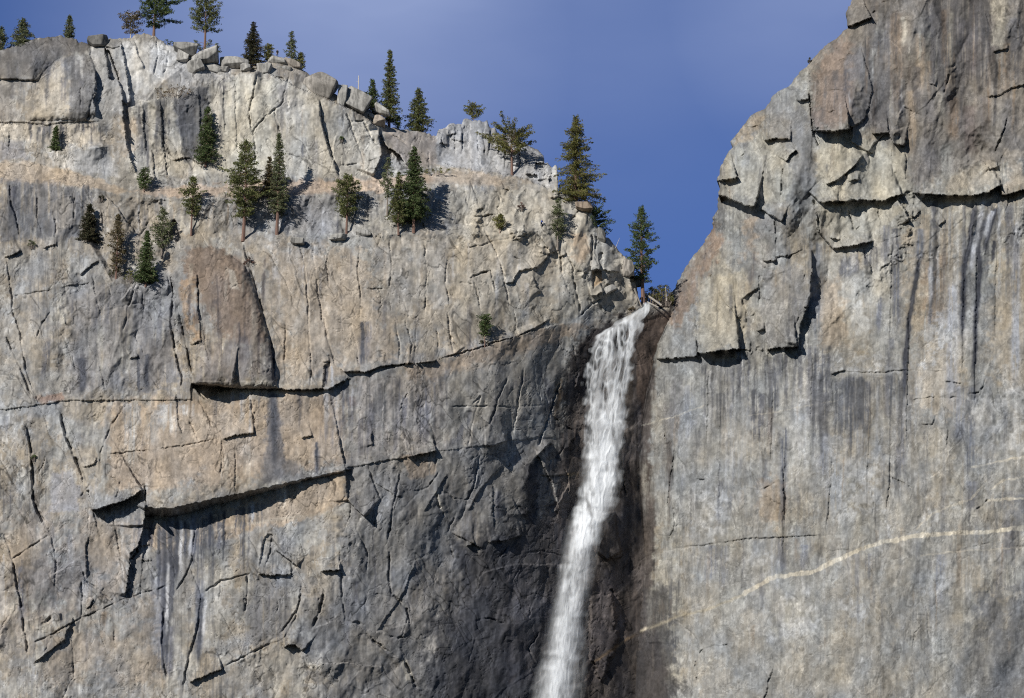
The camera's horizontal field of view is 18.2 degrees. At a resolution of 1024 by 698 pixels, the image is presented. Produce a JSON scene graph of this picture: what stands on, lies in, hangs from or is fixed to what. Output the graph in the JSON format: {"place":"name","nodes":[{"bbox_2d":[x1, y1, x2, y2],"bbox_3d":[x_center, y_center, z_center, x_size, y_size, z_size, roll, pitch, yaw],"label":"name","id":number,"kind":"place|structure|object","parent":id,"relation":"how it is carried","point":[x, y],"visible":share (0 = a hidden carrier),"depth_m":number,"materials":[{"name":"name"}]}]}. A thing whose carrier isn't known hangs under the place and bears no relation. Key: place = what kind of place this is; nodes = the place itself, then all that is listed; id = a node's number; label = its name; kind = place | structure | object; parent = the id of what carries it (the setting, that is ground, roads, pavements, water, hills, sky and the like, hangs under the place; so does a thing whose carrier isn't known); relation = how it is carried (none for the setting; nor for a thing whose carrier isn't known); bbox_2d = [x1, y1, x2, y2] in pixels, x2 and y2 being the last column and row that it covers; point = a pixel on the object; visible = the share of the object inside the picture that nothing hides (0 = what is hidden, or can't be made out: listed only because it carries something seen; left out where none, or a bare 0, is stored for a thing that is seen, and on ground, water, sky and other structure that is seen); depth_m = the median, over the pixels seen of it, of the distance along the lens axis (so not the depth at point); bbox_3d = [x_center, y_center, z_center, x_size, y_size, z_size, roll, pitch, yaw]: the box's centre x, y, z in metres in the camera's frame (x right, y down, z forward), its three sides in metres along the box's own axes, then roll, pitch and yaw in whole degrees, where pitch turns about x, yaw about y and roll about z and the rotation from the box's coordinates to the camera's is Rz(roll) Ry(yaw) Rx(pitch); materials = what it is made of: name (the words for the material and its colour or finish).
{"place":"outdoors","nodes":[
{"label":"outdoors","id":0,"kind":"place"},
{"bbox_2d":[0,33,673,697],"bbox_3d":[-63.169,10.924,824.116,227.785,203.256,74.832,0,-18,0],"label":"cliff","id":1,"kind":"structure","parent":0,"point":[322,465],"depth_m":803.52,"materials":[{"name":"stone"}]},
{"bbox_2d":[0,26,8,49],"bbox_3d":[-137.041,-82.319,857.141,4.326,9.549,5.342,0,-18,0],"label":"conifer tree","id":2,"kind":"object","parent":1,"relation":"on","point":[3,41],"visible":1,"depth_m":857.09,"materials":[{"name":"green plant"}]},
{"bbox_2d":[4,17,35,48],"bbox_3d":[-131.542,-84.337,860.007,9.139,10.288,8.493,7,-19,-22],"label":"conifer tree","id":3,"kind":"object","parent":1,"relation":"on","point":[24,31],"visible":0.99,"depth_m":859.03,"materials":[{"name":"green plant"}]},
{"bbox_2d":[27,240,36,248],"bbox_3d":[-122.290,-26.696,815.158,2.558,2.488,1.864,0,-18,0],"label":"shrub","id":4,"kind":"object","parent":1,"relation":"on","point":[32,246],"visible":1,"depth_m":814.99,"materials":[{"name":"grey plant"}]},
{"bbox_2d":[47,126,60,150],"bbox_3d":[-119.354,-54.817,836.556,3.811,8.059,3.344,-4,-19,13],"label":"conifer tree","id":5,"kind":"object","parent":1,"relation":"on","point":[55,142],"visible":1,"depth_m":835.96,"materials":[{"name":"green plant"}]},
{"bbox_2d":[63,14,75,38],"bbox_3d":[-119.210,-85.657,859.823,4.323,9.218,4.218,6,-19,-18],"label":"conifer tree","id":6,"kind":"object","parent":1,"relation":"on","point":[67,30],"visible":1,"depth_m":859.37,"materials":[{"name":"green plant"}]},
{"bbox_2d":[75,203,102,242],"bbox_3d":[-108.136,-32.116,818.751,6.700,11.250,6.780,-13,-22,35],"label":"conifer tree","id":7,"kind":"object","parent":1,"relation":"on","point":[87,233],"visible":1,"depth_m":817.89,"materials":[{"name":"green plant"}]},
{"bbox_2d":[87,34,108,46],"bbox_3d":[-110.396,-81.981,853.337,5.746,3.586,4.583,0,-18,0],"label":"boulder","id":8,"kind":"object","parent":1,"relation":"on","point":[100,40],"visible":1,"depth_m":851.37,"materials":[{"name":"stone"}]},
{"bbox_2d":[108,269,122,277],"bbox_3d":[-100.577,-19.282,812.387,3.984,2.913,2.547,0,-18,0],"label":"shrub","id":9,"kind":"object","parent":1,"relation":"on","point":[111,272],"visible":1,"depth_m":811.72,"materials":[{"name":"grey plant"}]},
{"bbox_2d":[105,214,127,278],"bbox_3d":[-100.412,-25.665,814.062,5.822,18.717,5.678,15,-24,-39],"label":"conifer tree","id":10,"kind":"object","parent":1,"relation":"on","point":[116,259],"visible":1,"depth_m":813.66,"materials":[{"name":"green plant"}]},
{"bbox_2d":[117,9,144,37],"bbox_3d":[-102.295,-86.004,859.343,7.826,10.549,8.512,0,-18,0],"label":"conifer tree","id":11,"kind":"object","parent":1,"relation":"on","point":[136,15],"visible":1,"depth_m":858.94,"materials":[{"name":"plant"}]},
{"bbox_2d":[124,269,137,282],"bbox_3d":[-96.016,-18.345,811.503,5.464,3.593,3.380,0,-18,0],"label":"shrub","id":12,"kind":"object","parent":1,"relation":"on","point":[129,276],"visible":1,"depth_m":811.28,"materials":[{"name":"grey plant"}]},
{"bbox_2d":[136,167,153,191],"bbox_3d":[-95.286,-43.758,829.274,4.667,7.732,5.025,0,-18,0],"label":"conifer tree","id":13,"kind":"object","parent":1,"relation":"on","point":[141,181],"visible":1,"depth_m":829.17,"materials":[{"name":"green plant"}]},
{"bbox_2d":[132,230,158,286],"bbox_3d":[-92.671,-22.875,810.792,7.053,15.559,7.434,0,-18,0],"label":"conifer tree","id":14,"kind":"object","parent":1,"relation":"on","point":[146,274],"visible":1,"depth_m":809.41,"materials":[{"name":"green plant"}]},
{"bbox_2d":[150,206,174,258],"bbox_3d":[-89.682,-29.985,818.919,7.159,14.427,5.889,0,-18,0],"label":"conifer tree","id":15,"kind":"object","parent":1,"relation":"on","point":[162,217],"visible":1,"depth_m":818.62,"materials":[{"name":"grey plant"}]},
{"bbox_2d":[139,0,186,35],"bbox_3d":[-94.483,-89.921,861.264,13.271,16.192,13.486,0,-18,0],"label":"conifer tree","id":16,"kind":"object","parent":1,"relation":"on","point":[163,10],"visible":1,"depth_m":861.52,"materials":[{"name":"green plant"}]},
{"bbox_2d":[155,84,192,97],"bbox_3d":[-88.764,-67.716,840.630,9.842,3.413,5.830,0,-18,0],"label":"shrub","id":17,"kind":"object","parent":1,"relation":"on","point":[181,92],"visible":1,"depth_m":840.11,"materials":[{"name":"grey plant"}]},
{"bbox_2d":[176,49,188,61],"bbox_3d":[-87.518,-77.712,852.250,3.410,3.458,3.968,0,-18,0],"label":"boulder","id":18,"kind":"object","parent":1,"relation":"on","point":[182,56],"visible":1,"depth_m":850.52,"materials":[{"name":"stone"}]},
{"bbox_2d":[174,42,197,57],"bbox_3d":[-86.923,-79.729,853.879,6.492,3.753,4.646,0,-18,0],"label":"boulder","id":19,"kind":"object","parent":1,"relation":"on","point":[190,48],"visible":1,"depth_m":852.34,"materials":[{"name":"stone"}]},
{"bbox_2d":[176,175,207,235],"bbox_3d":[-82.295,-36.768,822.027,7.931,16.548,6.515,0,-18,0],"label":"conifer tree","id":20,"kind":"object","parent":1,"relation":"on","point":[191,191],"visible":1,"depth_m":822.22,"materials":[{"name":"green plant"}]},
{"bbox_2d":[187,58,204,72],"bbox_3d":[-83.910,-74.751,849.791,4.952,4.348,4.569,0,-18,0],"label":"boulder","id":21,"kind":"object","parent":1,"relation":"on","point":[195,65],"visible":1,"depth_m":848.00,"materials":[{"name":"stone"}]},
{"bbox_2d":[189,45,218,63],"bbox_3d":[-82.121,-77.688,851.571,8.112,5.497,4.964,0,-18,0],"label":"boulder","id":22,"kind":"object","parent":1,"relation":"on","point":[208,55],"visible":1,"depth_m":849.78,"materials":[{"name":"stone"}]},
{"bbox_2d":[188,0,222,52],"bbox_3d":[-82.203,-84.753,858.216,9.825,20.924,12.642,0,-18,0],"label":"conifer tree","id":23,"kind":"object","parent":1,"relation":"on","point":[201,12],"visible":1,"depth_m":857.88,"materials":[{"name":"green plant"}]},
{"bbox_2d":[190,106,220,167],"bbox_3d":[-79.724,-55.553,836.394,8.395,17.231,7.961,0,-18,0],"label":"conifer tree","id":24,"kind":"object","parent":1,"relation":"on","point":[204,151],"visible":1,"depth_m":835.22,"materials":[{"name":"green plant"}]},
{"bbox_2d":[205,63,221,72],"bbox_3d":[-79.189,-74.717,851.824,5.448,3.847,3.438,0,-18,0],"label":"boulder","id":25,"kind":"object","parent":1,"relation":"on","point":[214,67],"visible":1,"depth_m":850.13,"materials":[{"name":"stone"}]},
{"bbox_2d":[222,66,229,71],"bbox_3d":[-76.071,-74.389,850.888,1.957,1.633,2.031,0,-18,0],"label":"boulder","id":26,"kind":"object","parent":1,"relation":"on","point":[225,68],"visible":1,"depth_m":850.24,"materials":[{"name":"stone"}]},
{"bbox_2d":[220,56,248,68],"bbox_3d":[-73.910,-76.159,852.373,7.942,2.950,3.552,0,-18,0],"label":"boulder","id":27,"kind":"object","parent":1,"relation":"on","point":[232,62],"visible":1,"depth_m":851.22,"materials":[{"name":"stone"}]},
{"bbox_2d":[217,139,272,241],"bbox_3d":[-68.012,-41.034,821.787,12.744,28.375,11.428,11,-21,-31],"label":"conifer tree","id":28,"kind":"object","parent":1,"relation":"on","point":[242,164],"visible":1,"depth_m":821.41,"materials":[{"name":"green plant"}]},
{"bbox_2d":[240,63,250,71],"bbox_3d":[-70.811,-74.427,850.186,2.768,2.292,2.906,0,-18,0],"label":"boulder","id":29,"kind":"object","parent":1,"relation":"on","point":[245,67],"visible":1,"depth_m":849.08,"materials":[{"name":"stone"}]},
{"bbox_2d":[243,257,254,266],"bbox_3d":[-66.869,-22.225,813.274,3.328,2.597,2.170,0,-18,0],"label":"shrub","id":30,"kind":"object","parent":1,"relation":"on","point":[247,262],"visible":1,"depth_m":813.19,"materials":[{"name":"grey plant"}]},
{"bbox_2d":[239,22,264,69],"bbox_3d":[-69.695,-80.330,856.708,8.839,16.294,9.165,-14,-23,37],"label":"conifer tree","id":31,"kind":"object","parent":1,"relation":"on","point":[254,46],"visible":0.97,"depth_m":856.04,"materials":[{"name":"green plant"}]},
{"bbox_2d":[257,63,272,72],"bbox_3d":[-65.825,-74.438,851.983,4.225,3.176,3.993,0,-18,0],"label":"boulder","id":32,"kind":"object","parent":1,"relation":"on","point":[264,67],"visible":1,"depth_m":850.33,"materials":[{"name":"stone"}]},
{"bbox_2d":[257,156,276,197],"bbox_3d":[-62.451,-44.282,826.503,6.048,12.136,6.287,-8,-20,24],"label":"conifer tree","id":33,"kind":"object","parent":1,"relation":"on","point":[268,168],"visible":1,"depth_m":826.19,"materials":[{"name":"green plant"}]},
{"bbox_2d":[260,43,274,62],"bbox_3d":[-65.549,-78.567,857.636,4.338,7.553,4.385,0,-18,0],"label":"conifer tree","id":34,"kind":"object","parent":1,"relation":"on","point":[268,54],"visible":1,"depth_m":857.52,"materials":[{"name":"green plant"}]},
{"bbox_2d":[263,132,290,234],"bbox_3d":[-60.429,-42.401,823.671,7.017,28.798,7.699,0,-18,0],"label":"conifer tree","id":35,"kind":"object","parent":1,"relation":"on","point":[279,198],"visible":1,"depth_m":823.09,"materials":[{"name":"green plant"}]},
{"bbox_2d":[268,55,287,64],"bbox_3d":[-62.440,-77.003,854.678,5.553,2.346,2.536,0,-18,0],"label":"boulder","id":36,"kind":"object","parent":1,"relation":"on","point":[275,59],"visible":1,"depth_m":853.79,"materials":[{"name":"stone"}]},
{"bbox_2d":[274,66,291,70],"bbox_3d":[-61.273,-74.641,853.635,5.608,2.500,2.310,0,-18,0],"label":"boulder","id":37,"kind":"object","parent":1,"relation":"on","point":[287,68],"visible":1,"depth_m":852.56,"materials":[{"name":"stone"}]},
{"bbox_2d":[283,30,298,61],"bbox_3d":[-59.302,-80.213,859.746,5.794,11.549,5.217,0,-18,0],"label":"conifer tree","id":38,"kind":"object","parent":1,"relation":"on","point":[291,44],"visible":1,"depth_m":859.41,"materials":[{"name":"green plant"}]},
{"bbox_2d":[285,57,301,67],"bbox_3d":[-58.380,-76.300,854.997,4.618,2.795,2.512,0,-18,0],"label":"boulder","id":39,"kind":"object","parent":1,"relation":"on","point":[293,63],"visible":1,"depth_m":853.97,"materials":[{"name":"stone"}]},
{"bbox_2d":[290,237,304,244],"bbox_3d":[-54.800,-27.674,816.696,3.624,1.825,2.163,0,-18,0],"label":"boulder","id":40,"kind":"object","parent":1,"relation":"on","point":[296,240],"visible":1,"depth_m":816.00,"materials":[{"name":"stone"}]},
{"bbox_2d":[297,52,305,68],"bbox_3d":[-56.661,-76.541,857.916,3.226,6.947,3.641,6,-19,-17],"label":"conifer tree","id":41,"kind":"object","parent":1,"relation":"on","point":[300,56],"visible":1,"depth_m":858.11,"materials":[{"name":"green plant"}]},
{"bbox_2d":[303,72,338,98],"bbox_3d":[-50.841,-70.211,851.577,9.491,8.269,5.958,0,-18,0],"label":"rock block","id":42,"kind":"object","parent":1,"relation":"on","point":[323,84],"visible":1,"depth_m":849.13,"materials":[{"name":"stone"}]},
{"bbox_2d":[329,233,346,240],"bbox_3d":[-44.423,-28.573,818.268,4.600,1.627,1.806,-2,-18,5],"label":"boulder","id":43,"kind":"object","parent":1,"relation":"on","point":[341,236],"visible":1,"depth_m":817.64,"materials":[{"name":"stone"}]},
{"bbox_2d":[337,85,347,106],"bbox_3d":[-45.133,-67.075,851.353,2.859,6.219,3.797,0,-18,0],"label":"rock block","id":44,"kind":"object","parent":1,"relation":"on","point":[342,94],"visible":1,"depth_m":849.79,"materials":[{"name":"stone"}]},
{"bbox_2d":[331,173,363,233],"bbox_3d":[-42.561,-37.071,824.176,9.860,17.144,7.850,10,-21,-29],"label":"conifer tree","id":45,"kind":"object","parent":1,"relation":"on","point":[346,210],"visible":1,"depth_m":823.98,"materials":[{"name":"green plant"}]},
{"bbox_2d":[345,86,371,113],"bbox_3d":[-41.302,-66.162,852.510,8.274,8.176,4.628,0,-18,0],"label":"rock block","id":46,"kind":"object","parent":1,"relation":"on","point":[358,100],"visible":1,"depth_m":850.68,"materials":[{"name":"stone"}]},
{"bbox_2d":[356,230,371,235],"bbox_3d":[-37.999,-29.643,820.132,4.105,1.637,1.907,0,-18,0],"label":"boulder","id":47,"kind":"object","parent":1,"relation":"on","point":[363,232],"visible":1,"depth_m":819.40,"materials":[{"name":"stone"}]},
{"bbox_2d":[368,113,373,118],"bbox_3d":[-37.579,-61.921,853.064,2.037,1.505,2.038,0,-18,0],"label":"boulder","id":48,"kind":"object","parent":1,"relation":"on","point":[370,115],"visible":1,"depth_m":852.33,"materials":[{"name":"stone"}]},
{"bbox_2d":[363,78,381,114],"bbox_3d":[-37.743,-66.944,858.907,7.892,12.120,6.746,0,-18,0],"label":"conifer tree","id":49,"kind":"object","parent":1,"relation":"on","point":[372,93],"visible":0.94,"depth_m":858.66,"materials":[{"name":"green plant"}]},
{"bbox_2d":[372,115,385,127],"bbox_3d":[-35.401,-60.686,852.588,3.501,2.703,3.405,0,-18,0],"label":"boulder","id":50,"kind":"object","parent":1,"relation":"on","point":[379,120],"visible":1,"depth_m":851.45,"materials":[{"name":"stone"}]},
{"bbox_2d":[374,102,389,116],"bbox_3d":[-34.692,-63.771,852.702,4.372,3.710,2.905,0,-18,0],"label":"boulder","id":51,"kind":"object","parent":1,"relation":"on","point":[381,110],"visible":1,"depth_m":851.74,"materials":[{"name":"stone"}]},
{"bbox_2d":[379,157,395,216],"bbox_3d":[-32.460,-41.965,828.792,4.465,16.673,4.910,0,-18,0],"label":"conifer tree","id":52,"kind":"object","parent":1,"relation":"on","point":[388,185],"visible":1,"depth_m":828.96,"materials":[{"name":"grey plant"}]},
{"bbox_2d":[378,49,402,127],"bbox_3d":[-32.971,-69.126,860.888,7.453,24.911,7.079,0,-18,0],"label":"conifer tree","id":53,"kind":"object","parent":1,"relation":"on","point":[389,101],"visible":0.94,"depth_m":860.01,"materials":[{"name":"green plant"}]},
{"bbox_2d":[384,171,408,235],"bbox_3d":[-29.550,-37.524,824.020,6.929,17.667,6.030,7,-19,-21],"label":"conifer tree","id":54,"kind":"object","parent":1,"relation":"on","point":[398,193],"visible":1,"depth_m":823.22,"materials":[{"name":"green plant"}]},
{"bbox_2d":[391,115,402,127],"bbox_3d":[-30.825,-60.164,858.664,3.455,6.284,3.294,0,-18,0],"label":"conifer tree","id":55,"kind":"object","parent":1,"relation":"on","point":[397,124],"visible":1,"depth_m":858.66,"materials":[{"name":"green plant"}]},
{"bbox_2d":[398,146,431,233],"bbox_3d":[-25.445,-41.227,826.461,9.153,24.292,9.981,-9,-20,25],"label":"conifer tree","id":56,"kind":"object","parent":1,"relation":"on","point":[416,210],"visible":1,"depth_m":825.26,"materials":[{"name":"green plant"}]},
{"bbox_2d":[402,87,436,132],"bbox_3d":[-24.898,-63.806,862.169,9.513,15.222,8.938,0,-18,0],"label":"conifer tree","id":57,"kind":"object","parent":1,"relation":"on","point":[417,114],"visible":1,"depth_m":861.50,"materials":[{"name":"green plant"}]},
{"bbox_2d":[422,167,449,174],"bbox_3d":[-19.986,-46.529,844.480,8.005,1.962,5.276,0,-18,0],"label":"shrub","id":58,"kind":"object","parent":1,"relation":"on","point":[447,170],"visible":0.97,"depth_m":843.09,"materials":[{"name":"grey plant"}]},
{"bbox_2d":[463,100,485,120],"bbox_3d":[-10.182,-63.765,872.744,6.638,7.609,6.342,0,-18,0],"label":"shrub","id":59,"kind":"object","parent":1,"relation":"on","point":[470,109],"visible":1,"depth_m":872.68,"materials":[{"name":"green plant"}]},
{"bbox_2d":[476,313,493,347],"bbox_3d":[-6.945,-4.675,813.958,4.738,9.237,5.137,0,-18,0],"label":"conifer tree","id":60,"kind":"object","parent":1,"relation":"on","point":[485,326],"visible":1,"depth_m":813.55,"materials":[{"name":"green plant"}]},
{"bbox_2d":[492,213,505,232],"bbox_3d":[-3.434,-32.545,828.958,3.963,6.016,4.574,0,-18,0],"label":"shrub","id":61,"kind":"object","parent":1,"relation":"on","point":[499,223],"visible":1,"depth_m":828.97,"materials":[{"name":"green plant"}]},
{"bbox_2d":[476,111,536,175],"bbox_3d":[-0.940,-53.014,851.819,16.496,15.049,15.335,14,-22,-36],"label":"conifer tree","id":62,"kind":"object","parent":1,"relation":"on","point":[503,142],"visible":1,"depth_m":851.30,"materials":[{"name":"green plant"}]},
{"bbox_2d":[517,202,525,210],"bbox_3d":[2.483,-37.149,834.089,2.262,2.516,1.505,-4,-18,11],"label":"shrub","id":63,"kind":"object","parent":1,"relation":"on","point":[522,207],"visible":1,"depth_m":833.96,"materials":[{"name":"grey plant"}]},
{"bbox_2d":[549,198,567,250],"bbox_3d":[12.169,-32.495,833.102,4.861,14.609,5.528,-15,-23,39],"label":"conifer tree","id":64,"kind":"object","parent":1,"relation":"on","point":[556,212],"visible":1,"depth_m":832.70,"materials":[{"name":"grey plant"}]},
{"bbox_2d":[552,114,606,211],"bbox_3d":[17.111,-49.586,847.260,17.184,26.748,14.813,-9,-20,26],"label":"conifer tree","id":65,"kind":"object","parent":1,"relation":"on","point":[578,188],"visible":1,"depth_m":845.03,"materials":[{"name":"green plant"}]},
{"bbox_2d":[575,201,592,212],"bbox_3d":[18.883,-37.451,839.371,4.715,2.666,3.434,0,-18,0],"label":"boulder","id":66,"kind":"object","parent":1,"relation":"on","point":[584,206],"visible":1,"depth_m":837.93,"materials":[{"name":"stone"}]},
{"bbox_2d":[596,227,605,242],"bbox_3d":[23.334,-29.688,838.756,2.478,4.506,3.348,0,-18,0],"label":"boulder","id":67,"kind":"object","parent":1,"relation":"on","point":[601,236],"visible":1,"depth_m":837.45,"materials":[{"name":"stone"}]},
{"bbox_2d":[589,203,615,234],"bbox_3d":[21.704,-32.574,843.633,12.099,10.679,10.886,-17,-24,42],"label":"conifer tree","id":68,"kind":"object","parent":1,"relation":"on","point":[596,211],"visible":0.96,"depth_m":842.30,"materials":[{"name":"green plant"}]},
{"bbox_2d":[603,284,617,295],"bbox_3d":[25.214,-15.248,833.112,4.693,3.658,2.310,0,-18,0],"label":"boulder","id":69,"kind":"object","parent":1,"relation":"on","point":[610,288],"visible":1,"depth_m":832.23,"materials":[{"name":"stone"}]},
{"bbox_2d":[622,259,634,277],"bbox_3d":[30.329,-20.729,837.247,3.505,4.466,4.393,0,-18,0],"label":"boulder","id":70,"kind":"object","parent":1,"relation":"on","point":[628,267],"visible":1,"depth_m":835.56,"materials":[{"name":"stone"}]},
{"bbox_2d":[634,276,640,286],"bbox_3d":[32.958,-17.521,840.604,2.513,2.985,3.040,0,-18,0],"label":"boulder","id":71,"kind":"object","parent":1,"relation":"on","point":[638,282],"visible":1,"depth_m":839.50,"materials":[{"name":"stone"}]},
{"bbox_2d":[634,288,641,306],"bbox_3d":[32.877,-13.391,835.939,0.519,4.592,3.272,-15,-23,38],"label":"fallen log","id":72,"kind":"object","parent":1,"relation":"on","point":[635,291],"visible":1,"depth_m":835.76,"materials":[{"name":"grey wood"}]},
{"bbox_2d":[623,205,659,304],"bbox_3d":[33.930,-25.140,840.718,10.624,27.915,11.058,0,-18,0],"label":"conifer tree","id":73,"kind":"object","parent":1,"relation":"on","point":[643,262],"visible":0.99,"depth_m":841.26,"materials":[{"name":"green plant"}]},
{"bbox_2d":[645,286,661,305],"bbox_3d":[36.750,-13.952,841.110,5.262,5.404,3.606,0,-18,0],"label":"shrub","id":74,"kind":"object","parent":1,"relation":"on","point":[652,292],"visible":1,"depth_m":840.36,"materials":[{"name":"green plant"}]},
{"bbox_2d":[645,293,661,305],"bbox_3d":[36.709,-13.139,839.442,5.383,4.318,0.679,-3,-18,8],"label":"fallen log","id":75,"kind":"object","parent":1,"relation":"on","point":[654,300],"visible":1,"depth_m":839.02,"materials":[{"name":"beige wood"}]},
{"bbox_2d":[654,284,674,307],"bbox_3d":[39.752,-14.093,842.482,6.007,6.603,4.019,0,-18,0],"label":"shrub","id":76,"kind":"object","parent":1,"relation":"on","point":[664,302],"visible":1,"depth_m":841.68,"materials":[{"name":"green plant"}]},
{"bbox_2d":[0,0,850,302],"label":"sky","id":77,"kind":"structure","parent":0,"point":[661,90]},
{"bbox_2d":[549,303,648,697],"bbox_3d":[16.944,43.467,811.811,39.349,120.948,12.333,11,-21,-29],"label":"waterfall","id":78,"kind":"structure","parent":0,"point":[602,483],"depth_m":820.53,"materials":[{"name":"white liquid"}]},
{"bbox_2d":[635,0,1023,697],"bbox_3d":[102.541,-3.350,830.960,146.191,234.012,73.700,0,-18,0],"label":"cliff","id":79,"kind":"structure","parent":0,"point":[831,476],"depth_m":807.36,"materials":[{"name":"stone"}]}
]}

